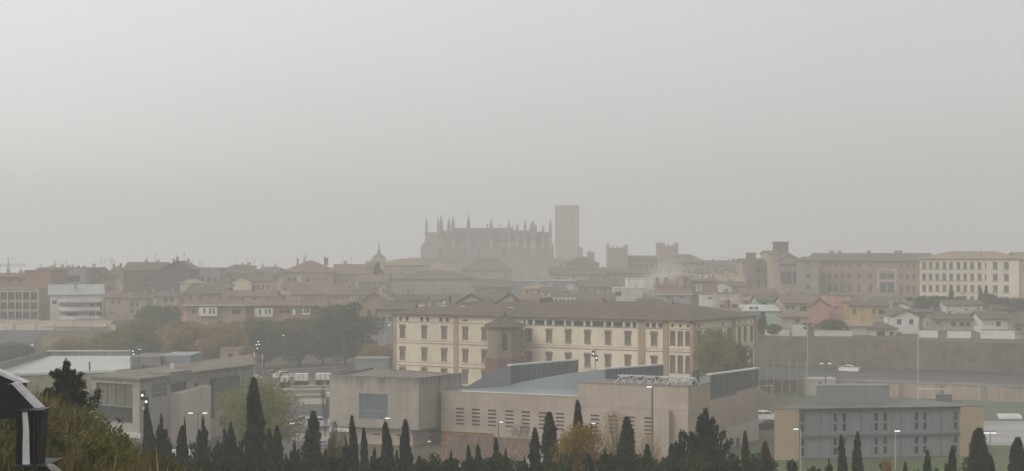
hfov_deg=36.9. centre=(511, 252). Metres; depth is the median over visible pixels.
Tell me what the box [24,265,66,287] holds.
brick house
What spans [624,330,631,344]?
window
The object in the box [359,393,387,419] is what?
window
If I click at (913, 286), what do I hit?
window
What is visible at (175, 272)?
house
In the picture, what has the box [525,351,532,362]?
window
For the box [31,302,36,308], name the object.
window
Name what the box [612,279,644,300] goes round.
white house
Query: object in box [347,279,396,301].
town house
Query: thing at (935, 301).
garden tree
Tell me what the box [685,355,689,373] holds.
window
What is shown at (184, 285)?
town house
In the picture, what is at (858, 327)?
garage house
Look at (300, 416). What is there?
parked car
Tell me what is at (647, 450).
cypress
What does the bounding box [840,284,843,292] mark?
window
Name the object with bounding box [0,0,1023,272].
sky
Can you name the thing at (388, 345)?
street lamp
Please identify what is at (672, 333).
window
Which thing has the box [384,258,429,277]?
domed building
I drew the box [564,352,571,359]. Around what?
window
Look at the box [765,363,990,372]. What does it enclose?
kerb wall
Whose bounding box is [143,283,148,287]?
window
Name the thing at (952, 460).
cypress
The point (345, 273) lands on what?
building
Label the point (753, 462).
undergrowth
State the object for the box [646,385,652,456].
street lamp
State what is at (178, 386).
window
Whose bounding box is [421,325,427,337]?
window
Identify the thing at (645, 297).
town house
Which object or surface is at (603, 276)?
town house
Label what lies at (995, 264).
window
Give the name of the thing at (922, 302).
garden tree
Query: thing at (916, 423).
window
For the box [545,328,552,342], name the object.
window
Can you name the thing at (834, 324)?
garden tree
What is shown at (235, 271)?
house
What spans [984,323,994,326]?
window
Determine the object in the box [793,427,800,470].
street lamp
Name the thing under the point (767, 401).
ground
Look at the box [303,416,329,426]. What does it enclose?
parked car
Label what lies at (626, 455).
cypress
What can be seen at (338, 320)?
street tree
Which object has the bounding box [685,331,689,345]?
window
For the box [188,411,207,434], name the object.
street lamp
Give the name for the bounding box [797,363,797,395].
net pole
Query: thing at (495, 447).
cypress
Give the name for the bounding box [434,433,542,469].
tiled shed
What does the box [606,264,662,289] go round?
old house
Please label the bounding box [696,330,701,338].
window
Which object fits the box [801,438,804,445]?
window
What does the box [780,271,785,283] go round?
window
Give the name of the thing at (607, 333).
window
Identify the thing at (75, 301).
modern house
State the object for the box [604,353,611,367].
window
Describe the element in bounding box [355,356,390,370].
grey shed
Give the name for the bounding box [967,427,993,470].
cypress
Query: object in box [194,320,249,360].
street tree
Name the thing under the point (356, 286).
town house
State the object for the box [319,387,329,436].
bare tree
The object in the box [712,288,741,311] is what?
house
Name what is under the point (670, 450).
cypress
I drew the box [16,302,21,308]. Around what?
window
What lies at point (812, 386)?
pitch hut
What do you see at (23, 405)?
slatted structure
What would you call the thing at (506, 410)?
louvre window
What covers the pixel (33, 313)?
window
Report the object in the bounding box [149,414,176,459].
conifer
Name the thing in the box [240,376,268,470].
cypress
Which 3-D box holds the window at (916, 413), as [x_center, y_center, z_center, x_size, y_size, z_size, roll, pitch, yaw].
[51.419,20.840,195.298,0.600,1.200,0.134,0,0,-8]
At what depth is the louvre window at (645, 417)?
195.34 m
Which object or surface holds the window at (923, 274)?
in the four storey building at (968, 274)
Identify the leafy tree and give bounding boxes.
[326,421,346,460]
[549,421,608,470]
[881,454,892,470]
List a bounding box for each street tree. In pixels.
[0,341,36,361]
[40,336,90,351]
[85,331,138,352]
[107,317,167,366]
[133,304,184,336]
[154,320,208,358]
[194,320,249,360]
[238,343,259,366]
[240,318,293,367]
[275,317,333,365]
[308,313,337,363]
[310,301,386,365]
[357,343,391,364]
[691,328,744,376]
[732,341,753,369]
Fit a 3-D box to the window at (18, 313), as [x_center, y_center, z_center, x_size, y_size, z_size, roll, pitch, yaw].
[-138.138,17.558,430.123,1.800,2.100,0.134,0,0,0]
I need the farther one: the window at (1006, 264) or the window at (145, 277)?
the window at (145, 277)
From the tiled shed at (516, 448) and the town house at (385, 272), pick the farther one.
the town house at (385, 272)
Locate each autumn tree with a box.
[595,411,637,456]
[635,426,666,463]
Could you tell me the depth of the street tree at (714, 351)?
260.99 m
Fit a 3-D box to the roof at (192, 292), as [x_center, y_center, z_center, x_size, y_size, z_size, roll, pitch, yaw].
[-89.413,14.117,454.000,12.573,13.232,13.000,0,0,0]
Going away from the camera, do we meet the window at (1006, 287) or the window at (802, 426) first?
the window at (802, 426)
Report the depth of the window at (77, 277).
470.14 m
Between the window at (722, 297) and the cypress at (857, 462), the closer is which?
the cypress at (857, 462)
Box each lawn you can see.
[726,445,1023,470]
[759,420,773,440]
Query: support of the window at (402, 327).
in the long building at (472, 337)
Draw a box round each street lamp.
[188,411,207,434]
[282,335,282,370]
[388,324,390,368]
[392,314,392,368]
[498,420,503,445]
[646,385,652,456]
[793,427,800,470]
[820,363,830,383]
[894,429,900,468]
[983,431,995,453]
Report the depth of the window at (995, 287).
476.85 m
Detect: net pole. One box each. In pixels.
[773,362,774,394]
[789,363,789,395]
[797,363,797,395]
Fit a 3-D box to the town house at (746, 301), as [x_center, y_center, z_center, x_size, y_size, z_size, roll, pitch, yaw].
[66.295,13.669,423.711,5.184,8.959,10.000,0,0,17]
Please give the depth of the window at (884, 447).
194.70 m
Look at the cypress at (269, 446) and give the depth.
111.83 m
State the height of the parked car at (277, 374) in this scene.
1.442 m
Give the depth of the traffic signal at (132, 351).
284.97 m
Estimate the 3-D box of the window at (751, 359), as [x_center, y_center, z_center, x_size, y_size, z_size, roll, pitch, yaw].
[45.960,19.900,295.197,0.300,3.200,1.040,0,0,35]
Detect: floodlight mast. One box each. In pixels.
[803,323,811,397]
[917,322,918,399]
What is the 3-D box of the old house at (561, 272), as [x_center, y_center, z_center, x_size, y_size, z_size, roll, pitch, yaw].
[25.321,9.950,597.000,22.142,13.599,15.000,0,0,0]
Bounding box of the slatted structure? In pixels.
[0,369,62,470]
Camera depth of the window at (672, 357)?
278.21 m
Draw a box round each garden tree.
[764,323,782,334]
[814,319,847,329]
[900,296,916,301]
[913,295,935,310]
[924,295,949,310]
[953,296,968,299]
[977,293,1005,308]
[986,297,1023,313]
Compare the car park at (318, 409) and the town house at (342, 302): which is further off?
the town house at (342, 302)
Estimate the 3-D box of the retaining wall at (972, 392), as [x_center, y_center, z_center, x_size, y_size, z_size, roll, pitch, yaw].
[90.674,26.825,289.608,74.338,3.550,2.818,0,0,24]
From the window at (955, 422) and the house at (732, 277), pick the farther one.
the house at (732, 277)
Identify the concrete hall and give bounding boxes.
[329,359,759,458]
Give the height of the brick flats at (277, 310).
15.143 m
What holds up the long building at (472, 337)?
on the ground at (767, 401)
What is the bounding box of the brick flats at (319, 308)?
[314,293,339,319]
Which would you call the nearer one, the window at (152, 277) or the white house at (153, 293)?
the white house at (153, 293)
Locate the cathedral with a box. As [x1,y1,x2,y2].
[421,205,582,278]
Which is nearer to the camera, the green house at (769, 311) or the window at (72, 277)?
the green house at (769, 311)
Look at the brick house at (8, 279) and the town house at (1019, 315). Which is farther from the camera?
the brick house at (8, 279)
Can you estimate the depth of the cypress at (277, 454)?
107.89 m
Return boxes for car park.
[142,405,344,460]
[984,421,1023,444]
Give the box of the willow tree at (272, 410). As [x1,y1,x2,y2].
[212,366,311,451]
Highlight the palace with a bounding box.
[606,242,702,278]
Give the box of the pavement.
[253,365,354,371]
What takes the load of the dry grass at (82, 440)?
on the ground at (767, 401)
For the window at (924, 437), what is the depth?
195.48 m
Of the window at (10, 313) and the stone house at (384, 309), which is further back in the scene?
the window at (10, 313)
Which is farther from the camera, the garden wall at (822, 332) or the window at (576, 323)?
the garden wall at (822, 332)
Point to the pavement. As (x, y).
(306, 368)
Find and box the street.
[254,367,354,373]
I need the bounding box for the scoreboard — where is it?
[936,394,951,402]
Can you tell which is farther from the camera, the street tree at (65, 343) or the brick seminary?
the brick seminary
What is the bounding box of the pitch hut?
[804,377,836,395]
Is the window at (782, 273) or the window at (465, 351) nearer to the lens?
the window at (465, 351)
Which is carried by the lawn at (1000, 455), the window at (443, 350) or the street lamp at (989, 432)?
the street lamp at (989, 432)
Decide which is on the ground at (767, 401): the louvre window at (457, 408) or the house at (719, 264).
the house at (719, 264)
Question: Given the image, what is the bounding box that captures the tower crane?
[0,257,24,268]
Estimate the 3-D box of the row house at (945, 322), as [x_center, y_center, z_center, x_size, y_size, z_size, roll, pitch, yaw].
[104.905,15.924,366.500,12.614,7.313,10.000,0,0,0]
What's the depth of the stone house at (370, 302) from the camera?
400.00 m
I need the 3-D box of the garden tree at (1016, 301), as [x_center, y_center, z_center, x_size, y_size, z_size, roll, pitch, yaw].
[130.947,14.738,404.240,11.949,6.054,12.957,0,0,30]
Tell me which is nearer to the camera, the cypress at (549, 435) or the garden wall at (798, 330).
the cypress at (549, 435)
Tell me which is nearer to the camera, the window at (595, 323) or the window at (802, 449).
the window at (802, 449)
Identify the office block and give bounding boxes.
[774,383,983,459]
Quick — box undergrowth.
[150,451,1022,470]
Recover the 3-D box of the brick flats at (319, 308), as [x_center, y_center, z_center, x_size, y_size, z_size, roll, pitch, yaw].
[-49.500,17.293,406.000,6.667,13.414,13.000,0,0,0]
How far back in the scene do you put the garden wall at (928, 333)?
345.41 m
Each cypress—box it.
[142,403,153,452]
[175,425,189,467]
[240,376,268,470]
[265,428,273,470]
[271,425,283,470]
[300,411,322,470]
[348,415,359,469]
[360,428,369,465]
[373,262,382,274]
[380,421,394,470]
[399,418,414,470]
[466,445,470,465]
[475,444,481,463]
[493,437,499,465]
[527,427,543,470]
[540,411,560,462]
[573,399,586,470]
[616,416,640,470]
[643,444,651,467]
[666,444,673,467]
[741,430,748,465]
[757,312,767,333]
[761,441,774,470]
[837,435,847,470]
[851,431,863,470]
[903,462,907,470]
[922,449,932,470]
[948,285,953,299]
[948,445,957,470]
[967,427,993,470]
[1007,437,1023,470]
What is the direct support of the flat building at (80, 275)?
on the ground at (767, 401)
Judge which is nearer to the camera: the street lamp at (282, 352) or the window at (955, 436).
the window at (955, 436)
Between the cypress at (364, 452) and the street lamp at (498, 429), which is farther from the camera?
the street lamp at (498, 429)
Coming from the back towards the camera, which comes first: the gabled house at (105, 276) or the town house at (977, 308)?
the gabled house at (105, 276)
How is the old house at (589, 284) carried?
on the ground at (767, 401)
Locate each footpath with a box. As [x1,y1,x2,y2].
[282,388,328,390]
[291,430,329,440]
[296,394,320,395]
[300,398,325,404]
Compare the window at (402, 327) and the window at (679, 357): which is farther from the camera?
the window at (402, 327)
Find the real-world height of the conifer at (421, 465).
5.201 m
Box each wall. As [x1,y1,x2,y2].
[0,323,115,330]
[256,368,354,378]
[293,385,328,388]
[757,335,1023,373]
[765,328,788,335]
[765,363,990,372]
[781,375,1023,386]
[792,324,805,335]
[799,378,1023,402]
[814,329,851,335]
[919,329,937,337]
[947,330,970,337]
[980,329,1014,338]
[1015,332,1023,338]
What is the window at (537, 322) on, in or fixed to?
in the long building at (472, 337)
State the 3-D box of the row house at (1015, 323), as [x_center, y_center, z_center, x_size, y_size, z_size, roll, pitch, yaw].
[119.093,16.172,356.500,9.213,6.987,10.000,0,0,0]
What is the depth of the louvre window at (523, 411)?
202.70 m
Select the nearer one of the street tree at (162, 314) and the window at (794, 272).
the street tree at (162, 314)
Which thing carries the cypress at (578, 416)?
on the ground at (767, 401)
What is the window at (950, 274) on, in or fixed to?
in the four storey building at (968, 274)
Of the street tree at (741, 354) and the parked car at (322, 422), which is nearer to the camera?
the parked car at (322, 422)
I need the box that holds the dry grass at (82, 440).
[0,374,204,470]
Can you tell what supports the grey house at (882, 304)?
on the ground at (767, 401)
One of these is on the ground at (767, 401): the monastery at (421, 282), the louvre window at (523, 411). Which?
the monastery at (421, 282)
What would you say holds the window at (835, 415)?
in the office block
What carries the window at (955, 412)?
in the office block
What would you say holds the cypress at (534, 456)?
on the ground at (767, 401)
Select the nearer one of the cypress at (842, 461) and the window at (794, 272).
the cypress at (842, 461)
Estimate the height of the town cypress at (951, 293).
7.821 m
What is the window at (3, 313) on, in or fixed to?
in the apartment building at (24, 303)
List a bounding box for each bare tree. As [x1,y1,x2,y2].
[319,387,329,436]
[509,420,531,438]
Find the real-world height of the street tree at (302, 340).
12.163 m
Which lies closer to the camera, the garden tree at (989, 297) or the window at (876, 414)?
the window at (876, 414)
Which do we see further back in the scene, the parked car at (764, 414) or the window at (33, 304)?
the window at (33, 304)
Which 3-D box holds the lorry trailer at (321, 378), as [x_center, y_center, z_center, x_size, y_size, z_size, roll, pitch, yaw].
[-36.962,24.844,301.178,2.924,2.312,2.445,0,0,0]
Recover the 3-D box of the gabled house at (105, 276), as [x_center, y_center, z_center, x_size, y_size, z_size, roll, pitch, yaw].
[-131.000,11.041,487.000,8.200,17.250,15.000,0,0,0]
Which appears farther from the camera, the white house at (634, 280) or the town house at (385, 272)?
the town house at (385, 272)
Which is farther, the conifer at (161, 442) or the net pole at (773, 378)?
the net pole at (773, 378)
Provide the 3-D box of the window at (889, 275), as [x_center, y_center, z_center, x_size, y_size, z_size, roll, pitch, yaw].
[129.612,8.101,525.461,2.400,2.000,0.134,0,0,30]
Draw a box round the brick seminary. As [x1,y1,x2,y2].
[735,242,931,295]
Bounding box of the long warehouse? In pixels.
[510,275,575,296]
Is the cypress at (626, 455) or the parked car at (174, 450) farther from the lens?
the parked car at (174, 450)
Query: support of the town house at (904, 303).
on the ground at (767, 401)
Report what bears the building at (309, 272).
on the ground at (767, 401)
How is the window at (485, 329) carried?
in the long building at (472, 337)
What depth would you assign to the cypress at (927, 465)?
106.75 m
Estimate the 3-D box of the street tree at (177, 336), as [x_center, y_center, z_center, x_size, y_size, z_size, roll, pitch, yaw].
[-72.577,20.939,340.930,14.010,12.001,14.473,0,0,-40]
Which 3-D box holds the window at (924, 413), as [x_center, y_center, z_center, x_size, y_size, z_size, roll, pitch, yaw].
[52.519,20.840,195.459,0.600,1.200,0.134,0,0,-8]
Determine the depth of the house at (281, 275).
522.39 m
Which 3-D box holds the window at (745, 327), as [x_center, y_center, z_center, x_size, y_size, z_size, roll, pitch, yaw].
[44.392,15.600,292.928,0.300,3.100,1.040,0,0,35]
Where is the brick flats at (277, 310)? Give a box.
[247,295,318,337]
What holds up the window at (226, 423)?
in the modern building at (180, 386)
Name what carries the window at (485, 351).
in the long building at (472, 337)
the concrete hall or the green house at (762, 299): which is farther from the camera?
the green house at (762, 299)
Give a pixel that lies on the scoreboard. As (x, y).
(944, 397)
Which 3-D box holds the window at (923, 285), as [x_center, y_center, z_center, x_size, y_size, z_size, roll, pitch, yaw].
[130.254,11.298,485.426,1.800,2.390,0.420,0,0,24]
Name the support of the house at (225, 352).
on the ground at (767, 401)
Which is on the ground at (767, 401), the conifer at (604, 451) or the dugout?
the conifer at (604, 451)
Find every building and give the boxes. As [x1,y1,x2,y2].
[0,288,49,319]
[36,261,98,283]
[89,352,254,449]
[198,260,227,282]
[280,280,353,299]
[283,255,335,284]
[333,257,374,284]
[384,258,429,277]
[388,292,761,385]
[917,251,1023,299]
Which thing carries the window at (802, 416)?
in the office block
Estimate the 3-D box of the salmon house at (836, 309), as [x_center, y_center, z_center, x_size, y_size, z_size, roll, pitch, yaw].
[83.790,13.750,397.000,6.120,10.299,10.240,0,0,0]
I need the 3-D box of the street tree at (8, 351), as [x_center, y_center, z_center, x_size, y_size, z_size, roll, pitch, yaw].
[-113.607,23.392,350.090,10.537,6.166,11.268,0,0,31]
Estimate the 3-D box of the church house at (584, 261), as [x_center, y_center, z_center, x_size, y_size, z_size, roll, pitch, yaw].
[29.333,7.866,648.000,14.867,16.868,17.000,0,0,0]
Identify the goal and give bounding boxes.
[916,388,945,399]
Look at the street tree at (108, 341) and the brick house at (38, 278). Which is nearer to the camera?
the street tree at (108, 341)
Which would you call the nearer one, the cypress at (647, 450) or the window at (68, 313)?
the cypress at (647, 450)
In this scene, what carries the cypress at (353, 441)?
on the ground at (767, 401)
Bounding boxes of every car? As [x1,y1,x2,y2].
[171,449,211,461]
[272,371,293,377]
[282,423,307,432]
[291,415,308,421]
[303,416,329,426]
[319,438,329,449]
[758,410,773,419]
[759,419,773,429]
[839,365,859,371]
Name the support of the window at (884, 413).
in the office block
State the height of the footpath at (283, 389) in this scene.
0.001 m
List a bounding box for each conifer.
[39,357,103,416]
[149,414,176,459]
[165,441,181,464]
[189,415,212,470]
[207,439,229,470]
[214,421,244,459]
[279,440,307,470]
[279,453,292,470]
[315,448,337,470]
[332,438,356,466]
[367,447,387,470]
[387,449,400,470]
[406,455,428,470]
[441,450,463,470]
[498,448,510,470]
[594,448,615,470]
[666,429,689,470]
[671,408,733,470]
[824,458,832,470]
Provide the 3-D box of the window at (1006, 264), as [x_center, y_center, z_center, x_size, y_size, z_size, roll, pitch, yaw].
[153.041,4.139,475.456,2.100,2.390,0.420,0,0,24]
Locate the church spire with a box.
[367,244,388,268]
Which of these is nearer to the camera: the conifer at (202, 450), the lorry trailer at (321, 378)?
the conifer at (202, 450)
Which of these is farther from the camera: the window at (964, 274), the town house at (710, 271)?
the town house at (710, 271)
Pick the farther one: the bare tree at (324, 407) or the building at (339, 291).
the building at (339, 291)
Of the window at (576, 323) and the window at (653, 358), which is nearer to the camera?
the window at (653, 358)
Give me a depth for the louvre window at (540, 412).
201.71 m
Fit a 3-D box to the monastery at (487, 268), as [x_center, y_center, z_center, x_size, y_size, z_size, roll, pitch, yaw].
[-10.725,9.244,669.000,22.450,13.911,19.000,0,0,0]
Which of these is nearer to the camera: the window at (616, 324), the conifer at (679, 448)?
the conifer at (679, 448)
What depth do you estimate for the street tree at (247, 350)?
324.66 m
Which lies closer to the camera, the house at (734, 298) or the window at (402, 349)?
the window at (402, 349)
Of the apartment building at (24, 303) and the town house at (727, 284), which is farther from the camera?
the town house at (727, 284)
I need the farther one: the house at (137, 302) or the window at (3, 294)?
the house at (137, 302)
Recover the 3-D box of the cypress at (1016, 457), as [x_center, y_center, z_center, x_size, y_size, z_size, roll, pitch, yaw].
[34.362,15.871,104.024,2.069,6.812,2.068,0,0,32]
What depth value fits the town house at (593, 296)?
432.44 m
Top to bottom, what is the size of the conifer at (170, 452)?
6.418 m
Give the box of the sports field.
[777,392,1023,419]
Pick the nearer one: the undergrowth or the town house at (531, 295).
the undergrowth
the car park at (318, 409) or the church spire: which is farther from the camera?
the church spire
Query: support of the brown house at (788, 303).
on the ground at (767, 401)
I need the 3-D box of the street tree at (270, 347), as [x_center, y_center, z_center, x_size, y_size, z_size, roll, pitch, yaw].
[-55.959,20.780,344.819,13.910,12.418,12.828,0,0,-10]
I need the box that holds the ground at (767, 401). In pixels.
[0,290,1023,470]
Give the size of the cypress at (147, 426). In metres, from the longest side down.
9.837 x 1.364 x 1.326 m
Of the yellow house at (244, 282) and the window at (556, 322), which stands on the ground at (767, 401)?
the yellow house at (244, 282)
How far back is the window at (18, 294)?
430.16 m
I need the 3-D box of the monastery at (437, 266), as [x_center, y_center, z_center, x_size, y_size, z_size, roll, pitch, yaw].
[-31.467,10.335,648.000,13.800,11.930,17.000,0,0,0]
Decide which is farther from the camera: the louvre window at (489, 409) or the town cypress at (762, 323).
the town cypress at (762, 323)
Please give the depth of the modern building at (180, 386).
207.77 m
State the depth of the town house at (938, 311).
375.97 m
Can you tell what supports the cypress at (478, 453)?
on the ground at (767, 401)
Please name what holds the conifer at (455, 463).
on the ground at (767, 401)
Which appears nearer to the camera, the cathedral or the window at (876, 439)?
the window at (876, 439)
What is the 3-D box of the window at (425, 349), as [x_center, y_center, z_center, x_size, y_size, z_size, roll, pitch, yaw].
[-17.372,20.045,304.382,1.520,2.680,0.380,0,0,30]
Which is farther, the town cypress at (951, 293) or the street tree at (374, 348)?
the town cypress at (951, 293)
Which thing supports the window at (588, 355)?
in the long building at (472, 337)
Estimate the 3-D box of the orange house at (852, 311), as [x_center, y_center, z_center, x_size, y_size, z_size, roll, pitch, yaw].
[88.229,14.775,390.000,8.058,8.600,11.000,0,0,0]
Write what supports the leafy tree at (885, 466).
on the ground at (767, 401)
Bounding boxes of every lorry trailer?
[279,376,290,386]
[294,373,308,385]
[315,373,331,384]
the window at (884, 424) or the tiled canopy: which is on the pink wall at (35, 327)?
the tiled canopy
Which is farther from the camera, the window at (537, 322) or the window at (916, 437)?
the window at (537, 322)
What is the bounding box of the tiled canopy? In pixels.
[0,320,112,327]
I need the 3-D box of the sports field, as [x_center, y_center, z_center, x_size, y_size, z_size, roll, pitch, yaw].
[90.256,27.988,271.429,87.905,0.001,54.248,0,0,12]
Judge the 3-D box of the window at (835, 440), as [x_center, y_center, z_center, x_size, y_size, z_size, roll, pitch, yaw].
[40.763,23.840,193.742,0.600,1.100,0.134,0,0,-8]
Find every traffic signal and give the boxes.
[131,344,134,369]
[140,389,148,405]
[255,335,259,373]
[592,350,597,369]
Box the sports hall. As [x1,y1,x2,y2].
[0,350,130,412]
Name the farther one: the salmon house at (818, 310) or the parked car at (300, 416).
the salmon house at (818, 310)
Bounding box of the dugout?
[996,413,1021,418]
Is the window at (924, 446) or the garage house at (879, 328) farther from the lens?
the garage house at (879, 328)
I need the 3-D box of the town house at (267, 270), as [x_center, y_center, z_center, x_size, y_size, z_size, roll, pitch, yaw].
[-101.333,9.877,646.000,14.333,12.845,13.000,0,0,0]
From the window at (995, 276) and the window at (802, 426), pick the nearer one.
the window at (802, 426)
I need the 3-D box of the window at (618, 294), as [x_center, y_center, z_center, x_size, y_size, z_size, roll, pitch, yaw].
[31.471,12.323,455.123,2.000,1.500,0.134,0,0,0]
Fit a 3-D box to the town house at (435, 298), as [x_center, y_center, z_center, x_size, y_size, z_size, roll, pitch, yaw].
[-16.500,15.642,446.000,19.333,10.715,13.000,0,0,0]
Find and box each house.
[0,269,23,287]
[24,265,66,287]
[48,276,104,319]
[92,264,117,291]
[93,280,112,315]
[103,285,136,319]
[110,261,123,291]
[122,257,169,293]
[126,288,154,320]
[147,286,156,314]
[154,283,185,317]
[161,254,200,290]
[178,273,207,290]
[178,293,203,321]
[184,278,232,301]
[205,273,234,288]
[219,271,232,280]
[219,347,243,357]
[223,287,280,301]
[227,258,265,278]
[229,275,252,289]
[250,267,277,289]
[259,264,285,274]
[268,267,288,289]
[279,284,293,298]
[292,290,361,316]
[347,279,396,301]
[348,278,368,290]
[357,268,391,290]
[359,283,392,340]
[375,300,417,354]
[381,269,393,290]
[393,289,428,307]
[409,252,462,272]
[422,291,488,305]
[440,292,462,303]
[517,287,550,299]
[521,279,547,295]
[539,280,566,295]
[548,264,606,289]
[551,286,615,300]
[563,251,599,266]
[566,282,589,292]
[576,276,615,292]
[592,270,616,283]
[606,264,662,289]
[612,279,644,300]
[625,272,643,286]
[635,290,663,301]
[652,276,692,303]
[664,268,693,278]
[687,272,718,303]
[693,266,718,277]
[698,293,712,307]
[702,257,736,273]
[712,266,744,283]
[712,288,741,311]
[717,263,733,273]
[717,275,746,291]
[735,279,779,298]
[739,305,780,325]
[740,286,756,304]
[750,287,786,304]
[773,292,812,314]
[775,313,809,332]
[794,288,819,296]
[805,297,831,325]
[820,293,851,320]
[842,298,877,322]
[843,309,872,334]
[852,290,917,303]
[867,321,898,335]
[871,297,894,321]
[881,308,921,333]
[882,301,905,312]
[893,299,918,308]
[907,301,933,327]
[920,304,974,330]
[930,305,946,313]
[937,300,985,313]
[953,298,989,313]
[969,300,1011,331]
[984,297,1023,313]
[1006,307,1023,332]
[1010,306,1023,316]
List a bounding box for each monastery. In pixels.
[392,270,478,294]
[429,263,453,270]
[461,258,512,278]
[473,279,510,298]
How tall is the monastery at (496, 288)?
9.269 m
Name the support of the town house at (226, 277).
on the ground at (767, 401)
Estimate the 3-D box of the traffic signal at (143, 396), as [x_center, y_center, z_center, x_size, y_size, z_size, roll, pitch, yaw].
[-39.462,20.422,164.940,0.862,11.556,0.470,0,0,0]
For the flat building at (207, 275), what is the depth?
520.00 m
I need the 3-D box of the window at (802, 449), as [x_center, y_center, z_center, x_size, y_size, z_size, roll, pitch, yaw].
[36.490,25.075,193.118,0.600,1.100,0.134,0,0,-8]
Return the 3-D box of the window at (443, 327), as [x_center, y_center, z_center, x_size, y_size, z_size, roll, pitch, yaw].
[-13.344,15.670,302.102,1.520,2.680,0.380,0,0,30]
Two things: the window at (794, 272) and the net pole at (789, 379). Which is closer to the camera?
the net pole at (789, 379)
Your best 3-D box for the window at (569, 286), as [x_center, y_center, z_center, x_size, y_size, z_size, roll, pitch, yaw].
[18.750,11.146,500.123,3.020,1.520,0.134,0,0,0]
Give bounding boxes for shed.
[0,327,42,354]
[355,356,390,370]
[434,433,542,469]
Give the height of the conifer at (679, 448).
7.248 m
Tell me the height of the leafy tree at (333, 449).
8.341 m
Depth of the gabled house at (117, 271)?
520.15 m
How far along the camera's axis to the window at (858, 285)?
530.99 m
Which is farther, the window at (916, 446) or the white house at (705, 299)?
the white house at (705, 299)
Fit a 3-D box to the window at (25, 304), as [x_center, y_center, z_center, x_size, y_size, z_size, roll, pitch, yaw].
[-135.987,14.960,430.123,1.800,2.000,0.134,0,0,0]
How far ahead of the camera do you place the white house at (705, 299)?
440.00 m
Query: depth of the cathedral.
866.38 m
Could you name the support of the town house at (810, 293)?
on the ground at (767, 401)
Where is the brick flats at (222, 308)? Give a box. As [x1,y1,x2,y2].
[182,292,254,340]
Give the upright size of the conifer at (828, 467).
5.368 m
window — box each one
[1,292,6,299]
[1,302,6,308]
[1,311,6,318]
[8,292,13,299]
[8,302,13,308]
[8,311,13,318]
[16,292,21,299]
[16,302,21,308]
[16,311,21,318]
[23,292,28,299]
[23,302,28,308]
[23,311,28,318]
[31,292,36,299]
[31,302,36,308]
[31,311,36,318]
[67,312,77,315]
[70,275,74,281]
[75,275,79,281]
[96,301,101,309]
[98,383,132,406]
[98,405,132,422]
[143,275,148,280]
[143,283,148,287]
[150,275,154,280]
[152,382,166,397]
[170,382,184,392]
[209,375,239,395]
[220,416,227,427]
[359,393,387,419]
[367,310,371,317]
[399,324,405,337]
[399,346,405,359]
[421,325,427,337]
[421,347,427,360]
[441,325,446,338]
[441,347,446,360]
[457,408,463,424]
[462,326,468,339]
[462,348,468,361]
[462,369,468,383]
[472,409,479,424]
[481,326,487,339]
[481,349,487,362]
[489,409,495,425]
[506,410,513,426]
[522,411,529,427]
[525,328,532,341]
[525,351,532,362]
[535,320,543,324]
[539,412,546,428]
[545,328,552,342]
[545,351,552,360]
[554,320,563,325]
[556,413,563,429]
[564,329,571,342]
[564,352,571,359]
[565,284,573,288]
[574,321,582,325]
[584,329,590,343]
[584,353,590,366]
[592,415,598,431]
[593,321,603,326]
[604,330,611,343]
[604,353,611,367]
[614,322,622,326]
[615,292,621,296]
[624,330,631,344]
[624,354,631,365]
[645,417,650,434]
[650,331,657,345]
[650,355,657,363]
[670,330,674,345]
[670,355,674,372]
[677,331,682,345]
[677,355,682,372]
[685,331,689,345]
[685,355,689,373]
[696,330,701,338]
[720,295,726,299]
[729,295,735,299]
[738,327,740,342]
[744,326,746,341]
[750,325,752,341]
[750,348,752,363]
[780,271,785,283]
[786,271,791,283]
[793,271,795,283]
[800,306,806,310]
[800,414,804,422]
[800,424,804,432]
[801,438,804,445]
[801,448,804,455]
[821,284,824,292]
[833,413,837,422]
[833,423,837,431]
[833,438,837,445]
[833,447,837,455]
[834,284,837,291]
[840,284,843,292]
[842,413,846,421]
[842,423,846,431]
[843,437,846,445]
[847,284,850,292]
[857,284,860,292]
[868,284,871,292]
[874,412,878,421]
[874,423,878,430]
[874,437,878,444]
[874,446,878,454]
[877,331,884,335]
[880,273,886,278]
[880,282,886,292]
[883,412,887,421]
[883,423,886,430]
[883,437,887,444]
[883,446,887,454]
[887,273,893,278]
[887,283,893,292]
[899,285,902,293]
[906,285,909,293]
[912,285,915,293]
[915,412,918,420]
[915,422,918,430]
[915,436,918,443]
[915,445,918,453]
[921,273,926,280]
[921,284,926,291]
[923,412,926,420]
[923,422,926,430]
[923,436,926,443]
[923,445,926,453]
[948,273,953,280]
[954,411,957,419]
[954,421,957,429]
[954,435,957,443]
[962,262,967,269]
[962,273,967,280]
[969,262,974,269]
[970,285,974,292]
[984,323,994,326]
[992,262,998,269]
[992,285,998,292]
[993,274,997,280]
[1003,262,1009,269]
[1003,285,1009,292]
[1004,274,1008,280]
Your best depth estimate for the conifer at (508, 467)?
98.93 m
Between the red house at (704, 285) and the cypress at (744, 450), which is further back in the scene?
the red house at (704, 285)
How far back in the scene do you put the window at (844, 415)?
193.94 m
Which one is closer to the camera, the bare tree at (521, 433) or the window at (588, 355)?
the bare tree at (521, 433)
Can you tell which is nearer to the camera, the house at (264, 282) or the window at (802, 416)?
the window at (802, 416)
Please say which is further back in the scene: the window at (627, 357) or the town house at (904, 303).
the town house at (904, 303)
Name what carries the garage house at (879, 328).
on the ground at (767, 401)
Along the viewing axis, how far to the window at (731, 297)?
425.15 m

